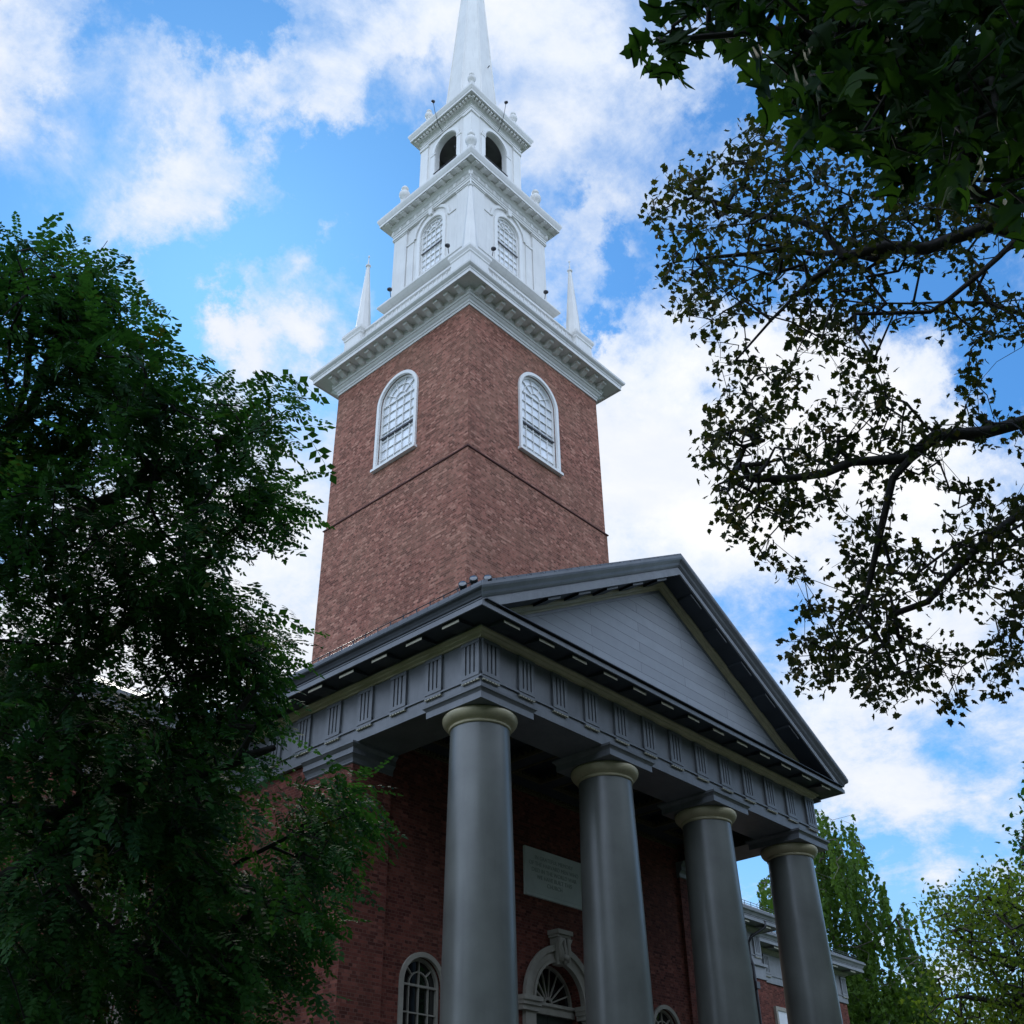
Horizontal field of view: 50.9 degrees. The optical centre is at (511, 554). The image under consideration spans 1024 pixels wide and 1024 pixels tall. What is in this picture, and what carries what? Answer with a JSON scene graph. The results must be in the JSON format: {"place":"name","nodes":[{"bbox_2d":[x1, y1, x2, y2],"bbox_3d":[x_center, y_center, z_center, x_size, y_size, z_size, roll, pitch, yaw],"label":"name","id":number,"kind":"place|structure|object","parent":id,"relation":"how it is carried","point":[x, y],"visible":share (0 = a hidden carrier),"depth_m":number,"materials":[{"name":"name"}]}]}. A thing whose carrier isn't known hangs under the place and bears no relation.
{"place":"outdoors","nodes":[
{"label":"outdoors","id":0,"kind":"place"},
{"bbox_2d":[0,0,1023,1023],"label":"sky","id":1,"kind":"structure","parent":0,"point":[246,157],"materials":[{"name":"blue"}]},
{"bbox_2d":[995,761,1023,879],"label":"oak tree","id":2,"kind":"object","parent":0,"point":[1020,850],"visible":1,"depth_m":23.48,"materials":[{"name":"green plant"}]},
{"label":"ground","id":3,"kind":"structure","parent":0,"visible":0},
{"bbox_2d":[0,211,407,1023],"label":"locust tree","id":4,"kind":"object","parent":3,"relation":"on","point":[142,819],"visible":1,"depth_m":9.64,"materials":[{"name":"green plant"}]},
{"bbox_2d":[0,0,865,1023],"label":"church","id":5,"kind":"structure","parent":3,"relation":"on","point":[600,774],"depth_m":26.49,"materials":[{"name":"red brick"}]},
{"bbox_2d":[53,864,145,1023],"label":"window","id":6,"kind":"structure","parent":5,"relation":"in","point":[119,920],"depth_m":23.44,"materials":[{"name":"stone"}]},
{"bbox_2d":[370,370,418,473],"bbox_3d":[-3.595,-4.331,33.738,1.980,3.510,0.280,-27,-41,34],"label":"window","id":7,"kind":"structure","parent":5,"relation":"in","point":[398,420],"depth_m":33.80,"materials":[{"name":"wood"}]},
{"bbox_2d":[397,952,440,1023],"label":"window","id":8,"kind":"structure","parent":5,"relation":"in","point":[418,988],"depth_m":21.92,"materials":[{"name":"wood"}]},
{"bbox_2d":[415,211,445,278],"bbox_3d":[-2.927,-11.354,39.256,1.600,3.010,0.240,-27,-41,34],"label":"window","id":9,"kind":"structure","parent":5,"relation":"in","point":[431,249],"depth_m":39.39,"materials":[{"name":"wood"}]},
{"bbox_2d":[458,581,466,590],"bbox_3d":[-0.967,0.655,21.173,0.168,0.274,0.196,-3,-33,3],"label":"floodlight","id":10,"kind":"object","parent":5,"relation":"on","point":[462,585],"visible":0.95,"depth_m":21.13,"materials":[{"name":"metal"}]},
{"bbox_2d":[469,575,477,584],"bbox_3d":[-0.746,0.543,21.004,0.168,0.274,0.196,-3,-33,3],"label":"floodlight","id":11,"kind":"object","parent":5,"relation":"on","point":[473,579],"visible":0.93,"depth_m":20.96,"materials":[{"name":"metal"}]},
{"bbox_2d":[483,575,491,580],"bbox_3d":[-0.469,0.528,20.986,0.168,0.274,0.196,-3,-33,3],"label":"floodlight","id":12,"kind":"object","parent":5,"relation":"attached to","point":[489,577],"visible":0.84,"depth_m":20.95,"materials":[{"name":"metal"}]},
{"bbox_2d":[494,213,522,280],"bbox_3d":[-0.158,-11.320,39.379,0.240,3.010,1.600,-27,-41,34],"label":"window","id":13,"kind":"structure","parent":5,"relation":"in","point":[507,244],"depth_m":39.51,"materials":[{"name":"wood"}]},
{"bbox_2d":[518,372,563,476],"bbox_3d":[0.822,-4.276,33.935,0.280,3.510,1.980,-27,-41,34],"label":"window","id":14,"kind":"structure","parent":5,"relation":"in","point":[537,420],"depth_m":34.01,"materials":[{"name":"wood"}]},
{"bbox_2d":[536,1014,571,1023],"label":"door","id":15,"kind":"structure","parent":5,"relation":"in","point":[541,1019],"depth_m":24.70,"materials":[{"name":"paint"}]},
{"bbox_2d":[654,1005,679,1023],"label":"window","id":16,"kind":"structure","parent":5,"relation":"in","point":[661,1016],"depth_m":27.55,"materials":[{"name":"wood"}]},
{"bbox_2d":[773,1006,787,1023],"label":"window","id":17,"kind":"structure","parent":5,"relation":"in","point":[780,1014],"depth_m":44.47,"materials":[{"name":"wood"}]},
{"bbox_2d":[619,0,1023,257],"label":"maple tree","id":18,"kind":"object","parent":3,"relation":"on","point":[948,95],"visible":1,"depth_m":4.28,"materials":[{"name":"green plant"}]},
{"bbox_2d":[637,113,1023,729],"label":"beech tree","id":19,"kind":"object","parent":3,"relation":"on","point":[880,248],"visible":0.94,"depth_m":13.66,"materials":[{"name":"green plant"}]},
{"bbox_2d":[756,809,942,1023],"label":"birch tree","id":20,"kind":"object","parent":3,"relation":"on","point":[840,877],"visible":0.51,"depth_m":55.46,"materials":[{"name":"green plant"}]},
{"bbox_2d":[846,965,1016,1023],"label":"linden tree","id":21,"kind":"object","parent":3,"relation":"on","point":[857,989],"visible":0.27,"depth_m":53.82,"materials":[{"name":"green plant"}]},
{"bbox_2d":[898,853,1023,1023],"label":"ash tree","id":22,"kind":"object","parent":3,"relation":"on","point":[1008,915],"visible":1,"depth_m":28.76,"materials":[{"name":"green plant"}]}
]}

